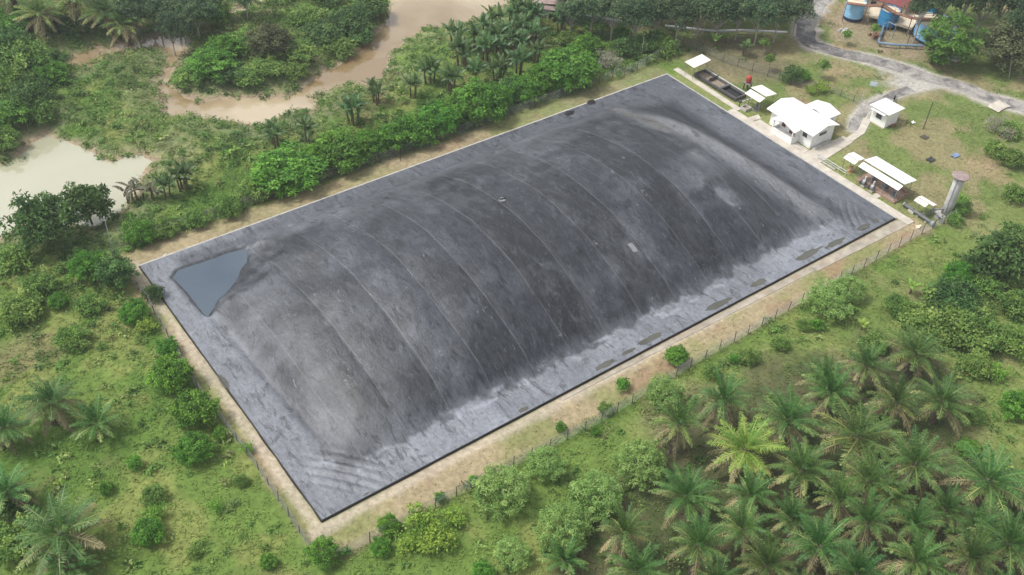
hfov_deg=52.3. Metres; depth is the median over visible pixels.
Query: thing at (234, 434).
chain link fence
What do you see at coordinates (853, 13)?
steel tank
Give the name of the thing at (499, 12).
banana plant
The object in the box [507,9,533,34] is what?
banana plant
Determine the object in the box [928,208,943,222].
gas pipework
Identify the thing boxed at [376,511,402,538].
leafy tree
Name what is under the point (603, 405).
wild bush
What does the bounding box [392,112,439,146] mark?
leafy tree
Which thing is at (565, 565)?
oil palm
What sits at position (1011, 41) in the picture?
round tree
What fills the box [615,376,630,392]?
shrub
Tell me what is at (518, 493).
feathery tree
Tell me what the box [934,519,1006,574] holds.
oil palm
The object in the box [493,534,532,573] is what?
feathery tree
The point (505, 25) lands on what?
banana plant
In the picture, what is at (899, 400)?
oil palm
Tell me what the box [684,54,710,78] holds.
open shed
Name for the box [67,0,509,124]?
river
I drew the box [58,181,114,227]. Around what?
dense tree
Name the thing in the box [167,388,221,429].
leafy tree
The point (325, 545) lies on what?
leafy tree
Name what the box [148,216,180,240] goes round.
wild bush
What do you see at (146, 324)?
yellowish shrub
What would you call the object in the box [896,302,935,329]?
vine mound
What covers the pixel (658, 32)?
leafy tree
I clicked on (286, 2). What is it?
wild bush
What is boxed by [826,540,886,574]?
oil palm
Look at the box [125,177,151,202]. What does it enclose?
banana plant
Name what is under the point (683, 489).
oil palm
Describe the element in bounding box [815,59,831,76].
sapling
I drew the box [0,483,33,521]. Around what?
dark bush
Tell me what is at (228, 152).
banana plant
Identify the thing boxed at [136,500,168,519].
yellowish shrub
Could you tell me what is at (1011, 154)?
wild bush
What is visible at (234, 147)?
banana plant
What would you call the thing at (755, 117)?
path
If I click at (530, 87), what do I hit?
leafy tree
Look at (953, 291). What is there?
dark bush
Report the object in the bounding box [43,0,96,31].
oil palm
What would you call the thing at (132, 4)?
forest tree
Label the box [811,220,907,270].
path
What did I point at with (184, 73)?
wild bush
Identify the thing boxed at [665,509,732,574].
oil palm
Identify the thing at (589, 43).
leafy tree
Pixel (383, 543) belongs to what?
leafy tree
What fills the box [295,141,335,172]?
leafy tree
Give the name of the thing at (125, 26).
oil palm
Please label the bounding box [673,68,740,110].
path
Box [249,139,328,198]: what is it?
leafy tree
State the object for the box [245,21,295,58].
round tree
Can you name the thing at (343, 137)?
leafy tree
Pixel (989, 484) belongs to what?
oil palm
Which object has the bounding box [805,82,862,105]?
chain link fence
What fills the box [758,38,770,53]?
sapling
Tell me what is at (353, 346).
lagoon cover
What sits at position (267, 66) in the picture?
wild bush
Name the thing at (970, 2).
forest tree
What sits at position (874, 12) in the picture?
concrete platform
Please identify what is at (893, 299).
wild bush
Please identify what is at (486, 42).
banana plant
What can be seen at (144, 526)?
leafy tree
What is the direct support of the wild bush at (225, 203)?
on the ground at (450, 472)
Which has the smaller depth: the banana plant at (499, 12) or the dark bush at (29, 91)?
the dark bush at (29, 91)
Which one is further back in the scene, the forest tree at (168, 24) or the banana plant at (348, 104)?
the forest tree at (168, 24)
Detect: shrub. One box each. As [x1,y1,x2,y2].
[96,480,115,496]
[123,454,143,471]
[132,313,161,333]
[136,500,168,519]
[205,496,224,513]
[212,424,226,440]
[239,438,254,454]
[341,546,351,554]
[393,528,422,555]
[402,501,438,535]
[411,517,456,553]
[434,491,446,503]
[437,503,467,530]
[441,528,459,551]
[468,474,478,483]
[555,420,567,433]
[590,425,601,436]
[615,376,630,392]
[728,353,738,363]
[804,85,818,93]
[808,317,825,329]
[813,79,832,91]
[957,191,971,205]
[987,361,1013,383]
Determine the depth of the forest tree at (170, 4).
172.38 m
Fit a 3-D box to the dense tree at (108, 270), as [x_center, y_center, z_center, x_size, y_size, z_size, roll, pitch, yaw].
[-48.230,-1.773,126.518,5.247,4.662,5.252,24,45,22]
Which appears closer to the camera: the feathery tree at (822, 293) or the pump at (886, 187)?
the feathery tree at (822, 293)
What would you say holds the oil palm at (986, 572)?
on the ground at (450, 472)
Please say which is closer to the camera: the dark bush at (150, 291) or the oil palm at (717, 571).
the oil palm at (717, 571)
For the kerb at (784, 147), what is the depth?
157.59 m
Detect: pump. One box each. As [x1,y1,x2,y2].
[752,101,759,111]
[879,182,888,190]
[889,189,896,197]
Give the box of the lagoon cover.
[139,74,894,521]
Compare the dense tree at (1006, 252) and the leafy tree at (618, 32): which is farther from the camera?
the leafy tree at (618, 32)
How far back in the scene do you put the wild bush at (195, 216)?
136.05 m
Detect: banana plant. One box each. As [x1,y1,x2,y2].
[52,478,62,486]
[112,180,136,203]
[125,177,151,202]
[139,177,164,200]
[152,172,175,197]
[164,159,195,191]
[225,149,231,158]
[231,145,240,154]
[258,117,287,148]
[294,113,319,143]
[336,91,371,125]
[361,76,389,105]
[399,72,424,97]
[412,53,443,83]
[436,61,465,95]
[441,18,470,46]
[448,31,478,68]
[463,19,484,47]
[464,53,487,82]
[473,12,500,32]
[475,30,498,61]
[481,2,509,25]
[481,20,507,52]
[484,52,514,80]
[489,19,516,42]
[489,33,514,59]
[504,0,527,25]
[504,24,531,55]
[506,42,537,77]
[507,0,538,23]
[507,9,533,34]
[518,0,549,25]
[522,18,551,47]
[525,37,551,62]
[549,4,571,31]
[712,32,721,47]
[738,38,755,56]
[858,317,869,329]
[908,278,920,293]
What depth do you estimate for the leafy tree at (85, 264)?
126.73 m
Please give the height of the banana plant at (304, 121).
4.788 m
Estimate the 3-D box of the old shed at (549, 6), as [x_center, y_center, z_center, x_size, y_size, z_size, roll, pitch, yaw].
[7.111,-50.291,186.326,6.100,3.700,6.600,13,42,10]
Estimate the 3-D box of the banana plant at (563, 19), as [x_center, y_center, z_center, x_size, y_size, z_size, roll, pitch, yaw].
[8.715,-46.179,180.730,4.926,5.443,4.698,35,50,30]
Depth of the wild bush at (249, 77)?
164.64 m
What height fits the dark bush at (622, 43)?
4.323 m
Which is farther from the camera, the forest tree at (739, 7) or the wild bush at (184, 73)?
the forest tree at (739, 7)
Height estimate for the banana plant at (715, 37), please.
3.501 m
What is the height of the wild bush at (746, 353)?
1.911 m
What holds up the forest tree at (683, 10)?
on the ground at (450, 472)
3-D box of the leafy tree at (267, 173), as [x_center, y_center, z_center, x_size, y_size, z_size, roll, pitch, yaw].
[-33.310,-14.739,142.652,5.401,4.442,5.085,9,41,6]
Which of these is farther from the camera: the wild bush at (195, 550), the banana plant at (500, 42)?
the banana plant at (500, 42)
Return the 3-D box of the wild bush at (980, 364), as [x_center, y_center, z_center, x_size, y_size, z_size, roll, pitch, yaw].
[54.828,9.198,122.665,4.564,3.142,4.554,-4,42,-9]
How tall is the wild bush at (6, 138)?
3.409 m
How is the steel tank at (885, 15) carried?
on the ground at (450, 472)
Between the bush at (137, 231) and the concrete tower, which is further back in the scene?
the concrete tower
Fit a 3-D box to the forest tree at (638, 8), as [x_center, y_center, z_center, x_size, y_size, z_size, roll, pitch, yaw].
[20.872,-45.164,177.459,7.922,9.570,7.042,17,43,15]
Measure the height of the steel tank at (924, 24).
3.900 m
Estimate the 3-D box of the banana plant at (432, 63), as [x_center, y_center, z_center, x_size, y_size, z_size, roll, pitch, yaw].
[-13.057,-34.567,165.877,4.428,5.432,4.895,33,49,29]
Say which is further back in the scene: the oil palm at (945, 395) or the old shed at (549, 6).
the old shed at (549, 6)
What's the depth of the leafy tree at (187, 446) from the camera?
106.81 m
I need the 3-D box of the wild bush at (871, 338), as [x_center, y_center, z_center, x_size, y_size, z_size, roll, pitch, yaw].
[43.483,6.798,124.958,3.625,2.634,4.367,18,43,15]
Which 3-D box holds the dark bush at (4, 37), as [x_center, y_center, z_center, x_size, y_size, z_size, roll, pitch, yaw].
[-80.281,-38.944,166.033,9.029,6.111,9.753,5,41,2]
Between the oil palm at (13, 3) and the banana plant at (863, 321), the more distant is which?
the oil palm at (13, 3)
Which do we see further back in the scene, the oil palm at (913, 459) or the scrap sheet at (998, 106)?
the scrap sheet at (998, 106)
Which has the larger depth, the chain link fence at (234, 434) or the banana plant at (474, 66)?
the banana plant at (474, 66)
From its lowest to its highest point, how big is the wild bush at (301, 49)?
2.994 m
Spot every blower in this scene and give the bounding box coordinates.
[859,176,867,187]
[867,181,875,192]
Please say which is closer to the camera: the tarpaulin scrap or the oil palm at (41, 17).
the tarpaulin scrap
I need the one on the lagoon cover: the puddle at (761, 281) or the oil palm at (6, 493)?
the puddle at (761, 281)
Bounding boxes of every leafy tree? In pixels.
[0,3,36,30]
[0,93,37,127]
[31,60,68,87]
[46,291,70,310]
[66,246,104,283]
[116,296,150,325]
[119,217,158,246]
[130,517,165,546]
[144,351,195,395]
[155,335,180,357]
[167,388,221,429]
[169,430,215,468]
[185,46,239,81]
[199,1,233,28]
[204,33,242,59]
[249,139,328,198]
[250,161,284,194]
[259,551,278,569]
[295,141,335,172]
[303,534,344,571]
[306,126,375,174]
[349,124,384,157]
[367,117,409,153]
[369,535,391,558]
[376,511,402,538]
[386,120,417,149]
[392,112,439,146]
[417,99,462,137]
[440,94,478,123]
[452,75,508,122]
[471,558,496,574]
[485,80,514,107]
[510,73,540,102]
[521,63,560,96]
[535,42,601,91]
[536,55,570,92]
[573,30,604,57]
[613,26,631,39]
[649,29,665,37]
[663,344,689,365]
[799,68,812,80]
[940,259,975,285]
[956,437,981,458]
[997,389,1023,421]
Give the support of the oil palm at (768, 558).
on the ground at (450, 472)
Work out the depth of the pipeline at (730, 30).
184.70 m
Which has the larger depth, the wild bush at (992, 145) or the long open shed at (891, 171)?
the wild bush at (992, 145)
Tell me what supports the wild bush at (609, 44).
on the ground at (450, 472)
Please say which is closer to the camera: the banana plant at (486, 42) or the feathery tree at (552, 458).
the feathery tree at (552, 458)
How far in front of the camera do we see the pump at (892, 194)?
149.05 m
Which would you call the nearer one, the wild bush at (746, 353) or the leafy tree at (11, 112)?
the wild bush at (746, 353)
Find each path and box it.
[561,266,815,399]
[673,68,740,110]
[728,108,913,224]
[749,114,760,120]
[755,120,808,152]
[805,136,852,162]
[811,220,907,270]
[847,131,863,141]
[848,86,915,130]
[858,118,869,132]
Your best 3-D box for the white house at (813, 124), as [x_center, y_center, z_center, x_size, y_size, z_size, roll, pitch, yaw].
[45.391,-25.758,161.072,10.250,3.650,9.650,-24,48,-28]
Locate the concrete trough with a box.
[740,104,751,111]
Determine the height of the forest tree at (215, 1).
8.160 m
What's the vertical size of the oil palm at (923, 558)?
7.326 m
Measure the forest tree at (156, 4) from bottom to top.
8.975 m
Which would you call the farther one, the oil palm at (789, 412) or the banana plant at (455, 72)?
the banana plant at (455, 72)
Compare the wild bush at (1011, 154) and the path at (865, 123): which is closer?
the wild bush at (1011, 154)
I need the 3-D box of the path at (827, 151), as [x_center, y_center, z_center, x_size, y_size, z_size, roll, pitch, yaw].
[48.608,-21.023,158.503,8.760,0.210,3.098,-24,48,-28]
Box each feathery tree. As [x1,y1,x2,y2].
[471,463,530,521]
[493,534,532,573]
[523,444,568,483]
[531,500,594,559]
[566,469,623,523]
[607,436,668,492]
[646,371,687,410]
[798,276,853,321]
[835,271,868,303]
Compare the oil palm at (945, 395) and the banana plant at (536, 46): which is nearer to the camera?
the oil palm at (945, 395)
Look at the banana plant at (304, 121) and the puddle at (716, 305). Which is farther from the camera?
the banana plant at (304, 121)
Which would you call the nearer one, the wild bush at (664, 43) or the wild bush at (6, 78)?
the wild bush at (6, 78)
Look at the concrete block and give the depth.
146.17 m
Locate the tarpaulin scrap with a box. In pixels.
[565,110,573,114]
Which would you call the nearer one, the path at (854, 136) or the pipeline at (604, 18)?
the path at (854, 136)
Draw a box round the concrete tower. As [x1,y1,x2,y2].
[935,171,969,219]
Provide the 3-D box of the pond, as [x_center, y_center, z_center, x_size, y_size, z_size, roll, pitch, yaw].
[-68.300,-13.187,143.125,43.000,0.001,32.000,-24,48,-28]
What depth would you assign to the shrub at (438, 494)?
105.05 m
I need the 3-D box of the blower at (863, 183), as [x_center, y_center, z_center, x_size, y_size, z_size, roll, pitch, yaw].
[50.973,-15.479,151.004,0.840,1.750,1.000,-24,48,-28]
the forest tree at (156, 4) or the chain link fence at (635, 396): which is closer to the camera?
the chain link fence at (635, 396)
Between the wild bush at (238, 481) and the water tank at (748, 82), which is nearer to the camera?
the wild bush at (238, 481)
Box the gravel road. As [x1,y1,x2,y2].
[796,0,1023,111]
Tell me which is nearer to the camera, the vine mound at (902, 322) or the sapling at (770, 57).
the vine mound at (902, 322)
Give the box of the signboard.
[869,81,877,91]
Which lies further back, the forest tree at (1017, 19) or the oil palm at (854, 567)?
the forest tree at (1017, 19)
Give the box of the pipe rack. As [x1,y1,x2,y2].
[817,154,850,174]
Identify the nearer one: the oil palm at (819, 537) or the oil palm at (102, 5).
the oil palm at (819, 537)
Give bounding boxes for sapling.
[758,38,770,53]
[764,53,775,68]
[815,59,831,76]
[841,29,852,42]
[868,23,881,39]
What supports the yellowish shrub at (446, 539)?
on the ground at (450, 472)
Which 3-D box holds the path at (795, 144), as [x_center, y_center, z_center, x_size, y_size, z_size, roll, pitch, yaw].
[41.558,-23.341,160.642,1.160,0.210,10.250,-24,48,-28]
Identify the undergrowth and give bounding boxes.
[0,0,1023,574]
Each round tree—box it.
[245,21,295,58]
[975,18,1023,74]
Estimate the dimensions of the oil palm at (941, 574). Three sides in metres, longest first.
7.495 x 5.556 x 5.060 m
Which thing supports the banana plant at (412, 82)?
on the ground at (450, 472)
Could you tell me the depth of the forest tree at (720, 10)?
177.05 m
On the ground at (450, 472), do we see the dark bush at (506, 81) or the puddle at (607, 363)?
the dark bush at (506, 81)
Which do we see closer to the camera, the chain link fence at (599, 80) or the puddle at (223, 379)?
the puddle at (223, 379)
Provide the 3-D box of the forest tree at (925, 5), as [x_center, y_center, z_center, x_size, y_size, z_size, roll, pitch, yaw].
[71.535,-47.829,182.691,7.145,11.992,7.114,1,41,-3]
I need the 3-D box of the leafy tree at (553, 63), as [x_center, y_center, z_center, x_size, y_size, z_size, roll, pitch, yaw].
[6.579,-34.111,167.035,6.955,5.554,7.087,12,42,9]
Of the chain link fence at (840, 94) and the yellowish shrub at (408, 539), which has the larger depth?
the chain link fence at (840, 94)
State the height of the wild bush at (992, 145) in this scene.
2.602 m
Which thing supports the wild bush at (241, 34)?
on the ground at (450, 472)
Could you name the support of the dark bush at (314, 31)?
on the ground at (450, 472)
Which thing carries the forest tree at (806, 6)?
on the ground at (450, 472)
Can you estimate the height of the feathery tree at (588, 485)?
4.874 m
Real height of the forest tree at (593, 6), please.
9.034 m
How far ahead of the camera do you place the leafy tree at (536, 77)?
164.41 m
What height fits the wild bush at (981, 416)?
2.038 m
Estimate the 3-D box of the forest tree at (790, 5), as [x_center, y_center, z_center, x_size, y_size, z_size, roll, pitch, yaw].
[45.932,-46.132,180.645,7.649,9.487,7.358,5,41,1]
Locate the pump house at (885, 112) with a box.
[868,98,904,128]
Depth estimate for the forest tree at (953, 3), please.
180.99 m
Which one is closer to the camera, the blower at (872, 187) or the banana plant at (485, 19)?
the blower at (872, 187)
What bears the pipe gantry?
on the ground at (450, 472)
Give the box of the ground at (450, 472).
[0,0,1023,574]
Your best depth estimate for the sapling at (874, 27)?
184.50 m
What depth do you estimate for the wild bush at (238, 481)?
105.53 m
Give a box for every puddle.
[217,375,229,390]
[519,406,528,412]
[596,359,616,370]
[622,348,634,354]
[637,332,660,344]
[705,297,732,310]
[750,278,766,286]
[795,246,822,260]
[824,237,844,248]
[856,223,869,230]
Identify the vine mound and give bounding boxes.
[891,285,971,348]
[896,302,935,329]
[936,300,1003,357]
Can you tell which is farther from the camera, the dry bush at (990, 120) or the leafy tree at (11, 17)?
the leafy tree at (11, 17)
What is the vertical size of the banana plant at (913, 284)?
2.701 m
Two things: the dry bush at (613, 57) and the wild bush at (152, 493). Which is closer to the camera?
the wild bush at (152, 493)
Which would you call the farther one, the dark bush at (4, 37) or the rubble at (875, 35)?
the rubble at (875, 35)
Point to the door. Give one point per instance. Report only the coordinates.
(829, 133)
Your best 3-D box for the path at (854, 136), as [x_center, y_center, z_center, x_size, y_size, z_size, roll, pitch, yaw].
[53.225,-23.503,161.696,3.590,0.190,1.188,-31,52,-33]
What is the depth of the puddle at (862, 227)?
143.39 m
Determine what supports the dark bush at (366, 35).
on the ground at (450, 472)
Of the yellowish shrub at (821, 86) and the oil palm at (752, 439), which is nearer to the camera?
the oil palm at (752, 439)
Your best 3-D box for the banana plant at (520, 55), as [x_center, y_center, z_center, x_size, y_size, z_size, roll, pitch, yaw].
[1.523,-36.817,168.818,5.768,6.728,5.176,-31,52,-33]
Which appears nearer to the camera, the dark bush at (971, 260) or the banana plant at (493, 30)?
the dark bush at (971, 260)
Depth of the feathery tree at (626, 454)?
106.91 m
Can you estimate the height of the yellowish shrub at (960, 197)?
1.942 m
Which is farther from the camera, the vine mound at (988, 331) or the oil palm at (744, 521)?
the vine mound at (988, 331)
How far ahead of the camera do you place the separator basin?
170.71 m
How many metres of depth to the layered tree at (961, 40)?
176.72 m
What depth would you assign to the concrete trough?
165.83 m
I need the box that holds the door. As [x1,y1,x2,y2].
[826,129,831,140]
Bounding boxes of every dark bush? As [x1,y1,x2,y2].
[0,19,35,57]
[0,75,56,108]
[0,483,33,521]
[45,48,70,63]
[46,12,83,36]
[140,283,165,303]
[209,58,249,84]
[296,18,346,48]
[307,0,340,7]
[340,25,373,43]
[498,76,526,104]
[611,34,644,58]
[631,31,658,54]
[778,64,803,83]
[922,274,985,312]
[958,249,997,281]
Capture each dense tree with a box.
[0,189,80,252]
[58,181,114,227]
[92,249,140,288]
[326,3,377,34]
[352,0,388,16]
[971,221,1023,284]
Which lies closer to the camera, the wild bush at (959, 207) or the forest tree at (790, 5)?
the wild bush at (959, 207)
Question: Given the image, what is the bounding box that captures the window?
[875,112,882,119]
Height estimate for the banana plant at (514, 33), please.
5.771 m
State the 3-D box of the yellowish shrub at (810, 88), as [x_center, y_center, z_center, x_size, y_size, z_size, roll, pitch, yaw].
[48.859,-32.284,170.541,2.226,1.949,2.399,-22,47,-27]
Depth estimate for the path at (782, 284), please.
127.65 m
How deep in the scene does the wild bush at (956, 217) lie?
144.79 m
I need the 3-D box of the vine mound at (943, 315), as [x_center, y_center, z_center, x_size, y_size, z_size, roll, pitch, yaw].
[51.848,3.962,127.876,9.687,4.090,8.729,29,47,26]
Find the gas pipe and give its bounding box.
[902,202,935,226]
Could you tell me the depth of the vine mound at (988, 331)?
125.65 m
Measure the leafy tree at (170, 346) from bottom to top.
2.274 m
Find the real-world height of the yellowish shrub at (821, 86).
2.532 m
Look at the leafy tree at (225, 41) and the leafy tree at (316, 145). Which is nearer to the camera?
the leafy tree at (316, 145)
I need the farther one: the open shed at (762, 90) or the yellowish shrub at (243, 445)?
the open shed at (762, 90)
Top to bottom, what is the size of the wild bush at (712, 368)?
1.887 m
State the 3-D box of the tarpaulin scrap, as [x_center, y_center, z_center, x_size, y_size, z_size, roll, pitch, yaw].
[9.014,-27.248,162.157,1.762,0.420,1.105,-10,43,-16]
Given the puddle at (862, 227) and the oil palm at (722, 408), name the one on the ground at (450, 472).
the oil palm at (722, 408)
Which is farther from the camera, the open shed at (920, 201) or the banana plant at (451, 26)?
the banana plant at (451, 26)
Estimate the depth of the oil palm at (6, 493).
100.40 m
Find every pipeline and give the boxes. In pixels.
[582,15,621,24]
[665,25,787,35]
[877,25,884,42]
[878,41,922,48]
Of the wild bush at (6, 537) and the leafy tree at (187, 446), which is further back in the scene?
the leafy tree at (187, 446)
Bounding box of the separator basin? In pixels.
[694,69,745,101]
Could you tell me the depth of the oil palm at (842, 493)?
102.48 m
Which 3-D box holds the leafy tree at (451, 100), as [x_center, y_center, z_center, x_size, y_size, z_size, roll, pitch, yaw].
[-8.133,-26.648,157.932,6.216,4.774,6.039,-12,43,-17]
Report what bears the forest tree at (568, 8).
on the ground at (450, 472)
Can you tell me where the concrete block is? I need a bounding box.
[933,212,942,218]
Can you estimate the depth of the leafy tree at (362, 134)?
148.96 m
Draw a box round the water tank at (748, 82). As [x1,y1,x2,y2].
[743,75,753,89]
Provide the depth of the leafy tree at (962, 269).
134.32 m
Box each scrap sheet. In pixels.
[926,156,934,161]
[987,100,1009,111]
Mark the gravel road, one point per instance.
(805, 33)
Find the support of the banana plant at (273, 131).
on the ground at (450, 472)
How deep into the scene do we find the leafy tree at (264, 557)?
98.26 m
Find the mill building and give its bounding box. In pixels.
[865,0,912,13]
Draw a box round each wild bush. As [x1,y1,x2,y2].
[0,32,58,79]
[0,62,37,98]
[0,126,23,151]
[0,240,37,275]
[0,287,43,328]
[0,511,40,566]
[17,270,61,301]
[18,97,56,124]
[51,324,95,352]
[70,293,106,317]
[139,482,168,507]
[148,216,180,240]
[168,61,208,87]
[177,205,212,229]
[186,544,203,559]
[211,193,245,218]
[224,27,264,55]
[228,62,265,88]
[231,473,250,488]
[236,174,270,201]
[250,54,284,77]
[257,0,293,7]
[272,38,321,62]
[280,61,310,81]
[284,3,328,27]
[319,36,358,58]
[557,29,580,45]
[591,41,615,55]
[597,401,613,414]
[651,34,680,56]
[701,362,723,379]
[734,346,760,366]
[768,336,792,350]
[794,318,813,332]
[860,328,889,354]
[880,292,910,319]
[942,198,972,215]
[944,211,965,227]
[954,347,996,380]
[965,404,989,425]
[972,271,1008,298]
[982,138,1003,157]
[992,143,1023,167]
[996,287,1023,322]
[997,119,1023,139]
[998,181,1023,203]
[998,322,1023,360]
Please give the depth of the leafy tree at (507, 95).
160.95 m
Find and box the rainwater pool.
[173,249,246,315]
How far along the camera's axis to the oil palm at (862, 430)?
109.17 m
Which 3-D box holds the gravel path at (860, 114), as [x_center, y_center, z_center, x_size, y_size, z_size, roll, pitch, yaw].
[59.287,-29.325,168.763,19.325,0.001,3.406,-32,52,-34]
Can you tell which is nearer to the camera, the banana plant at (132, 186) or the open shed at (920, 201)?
the banana plant at (132, 186)
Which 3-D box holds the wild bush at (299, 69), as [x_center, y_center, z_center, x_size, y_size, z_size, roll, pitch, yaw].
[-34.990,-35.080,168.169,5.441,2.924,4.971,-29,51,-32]
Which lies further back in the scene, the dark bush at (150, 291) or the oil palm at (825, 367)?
the dark bush at (150, 291)
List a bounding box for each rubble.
[867,32,883,38]
[947,56,960,61]
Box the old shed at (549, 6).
[532,0,566,22]
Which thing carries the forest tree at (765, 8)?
on the ground at (450, 472)
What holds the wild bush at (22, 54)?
on the ground at (450, 472)
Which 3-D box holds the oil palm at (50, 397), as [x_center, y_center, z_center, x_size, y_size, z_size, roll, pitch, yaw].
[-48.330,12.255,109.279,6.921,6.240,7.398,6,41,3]
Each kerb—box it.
[138,74,665,266]
[666,73,895,218]
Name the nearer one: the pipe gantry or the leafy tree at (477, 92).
the leafy tree at (477, 92)
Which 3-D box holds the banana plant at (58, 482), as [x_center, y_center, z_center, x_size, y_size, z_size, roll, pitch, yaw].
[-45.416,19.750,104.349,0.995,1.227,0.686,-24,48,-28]
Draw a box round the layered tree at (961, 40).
[919,10,990,64]
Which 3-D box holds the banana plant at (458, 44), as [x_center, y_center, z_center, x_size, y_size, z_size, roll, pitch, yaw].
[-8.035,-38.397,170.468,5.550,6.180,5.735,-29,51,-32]
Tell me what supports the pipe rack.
on the ground at (450, 472)
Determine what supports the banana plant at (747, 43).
on the ground at (450, 472)
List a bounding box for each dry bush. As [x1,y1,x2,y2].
[596,48,623,69]
[981,114,1010,132]
[995,127,1015,139]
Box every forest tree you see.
[107,0,153,35]
[134,0,167,33]
[154,0,197,38]
[154,11,180,55]
[171,10,198,54]
[173,0,222,38]
[208,0,234,6]
[229,0,258,18]
[555,0,591,32]
[578,0,607,34]
[592,0,632,41]
[617,0,658,36]
[645,0,676,32]
[658,0,704,39]
[691,0,717,38]
[698,0,742,34]
[722,0,759,39]
[739,0,787,43]
[765,0,800,42]
[790,0,817,35]
[903,0,944,42]
[937,0,969,20]
[955,0,989,31]
[971,0,1012,38]
[986,0,1020,26]
[1001,0,1023,32]
[1006,0,1022,15]
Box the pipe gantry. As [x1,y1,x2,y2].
[879,22,896,38]
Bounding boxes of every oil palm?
[0,0,31,22]
[0,400,37,455]
[0,462,39,513]
[12,0,67,42]
[12,369,88,436]
[12,483,111,574]
[37,533,100,574]
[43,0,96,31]
[66,394,126,441]
[71,0,134,35]
[100,4,149,50]
[536,532,589,574]
[596,499,651,568]
[604,535,668,574]
[644,389,708,460]
[648,462,723,535]
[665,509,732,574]
[695,552,741,574]
[696,367,752,436]
[704,411,789,484]
[709,494,775,561]
[721,463,778,526]
[734,527,800,574]
[751,383,825,457]
[765,435,842,509]
[766,490,821,550]
[781,509,858,574]
[791,566,814,574]
[794,353,851,408]
[802,360,860,422]
[811,392,908,485]
[813,466,865,535]
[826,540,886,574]
[837,334,895,399]
[838,448,902,513]
[838,486,898,559]
[860,562,896,574]
[862,371,929,437]
[864,469,919,527]
[871,520,957,574]
[875,424,956,508]
[877,323,955,385]
[883,495,946,550]
[908,370,976,439]
[921,483,975,536]
[931,570,957,574]
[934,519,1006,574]
[936,440,1023,529]
[936,498,1010,557]
[967,505,1023,574]
[971,563,1015,574]
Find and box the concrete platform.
[867,7,918,33]
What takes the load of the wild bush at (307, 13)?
on the ground at (450, 472)
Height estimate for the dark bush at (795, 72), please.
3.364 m
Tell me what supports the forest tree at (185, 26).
on the ground at (450, 472)
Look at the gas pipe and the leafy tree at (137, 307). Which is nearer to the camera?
the leafy tree at (137, 307)
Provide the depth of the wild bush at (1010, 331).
124.92 m
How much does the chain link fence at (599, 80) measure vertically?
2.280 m
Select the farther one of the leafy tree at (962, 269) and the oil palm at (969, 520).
the leafy tree at (962, 269)
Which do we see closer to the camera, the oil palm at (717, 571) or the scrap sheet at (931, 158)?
the oil palm at (717, 571)
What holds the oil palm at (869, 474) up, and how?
on the ground at (450, 472)
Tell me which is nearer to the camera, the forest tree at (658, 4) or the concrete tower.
the concrete tower
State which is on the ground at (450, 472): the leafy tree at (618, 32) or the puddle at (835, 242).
the leafy tree at (618, 32)
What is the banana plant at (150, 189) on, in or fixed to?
on the ground at (450, 472)
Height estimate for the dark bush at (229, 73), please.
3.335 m
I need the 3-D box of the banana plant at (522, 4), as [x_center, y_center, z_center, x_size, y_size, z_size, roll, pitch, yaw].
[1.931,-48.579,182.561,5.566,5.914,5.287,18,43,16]
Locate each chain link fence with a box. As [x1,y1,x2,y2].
[109,36,682,250]
[110,247,322,566]
[321,211,955,565]
[683,37,803,87]
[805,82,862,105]
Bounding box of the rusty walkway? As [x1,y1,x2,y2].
[842,0,941,35]
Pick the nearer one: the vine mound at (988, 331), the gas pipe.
the vine mound at (988, 331)
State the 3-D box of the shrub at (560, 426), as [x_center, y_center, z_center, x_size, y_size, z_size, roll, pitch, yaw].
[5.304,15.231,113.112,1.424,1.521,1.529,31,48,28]
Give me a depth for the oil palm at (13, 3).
172.74 m
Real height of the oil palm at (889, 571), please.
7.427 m
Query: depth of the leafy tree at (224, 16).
176.45 m
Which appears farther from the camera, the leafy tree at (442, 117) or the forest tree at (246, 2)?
the forest tree at (246, 2)
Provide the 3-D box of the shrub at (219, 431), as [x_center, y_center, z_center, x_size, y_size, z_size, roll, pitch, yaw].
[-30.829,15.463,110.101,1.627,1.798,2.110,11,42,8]
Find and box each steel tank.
[843,0,867,21]
[876,4,900,29]
[912,12,956,47]
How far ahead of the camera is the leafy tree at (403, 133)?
151.73 m
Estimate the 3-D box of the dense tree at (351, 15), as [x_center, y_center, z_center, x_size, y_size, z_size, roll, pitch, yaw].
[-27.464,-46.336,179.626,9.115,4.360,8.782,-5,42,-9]
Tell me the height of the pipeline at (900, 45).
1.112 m
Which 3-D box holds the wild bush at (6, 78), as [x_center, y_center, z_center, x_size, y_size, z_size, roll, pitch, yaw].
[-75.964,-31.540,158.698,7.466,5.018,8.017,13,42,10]
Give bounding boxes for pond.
[0,135,151,237]
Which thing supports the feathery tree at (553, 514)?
on the ground at (450, 472)
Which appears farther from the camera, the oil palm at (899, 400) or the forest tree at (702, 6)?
the forest tree at (702, 6)
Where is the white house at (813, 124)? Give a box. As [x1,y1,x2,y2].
[767,97,840,149]
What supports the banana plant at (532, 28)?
on the ground at (450, 472)
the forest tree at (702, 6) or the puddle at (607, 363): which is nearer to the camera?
the puddle at (607, 363)
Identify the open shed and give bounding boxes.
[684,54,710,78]
[745,85,776,112]
[841,152,864,175]
[856,156,916,203]
[913,196,936,216]

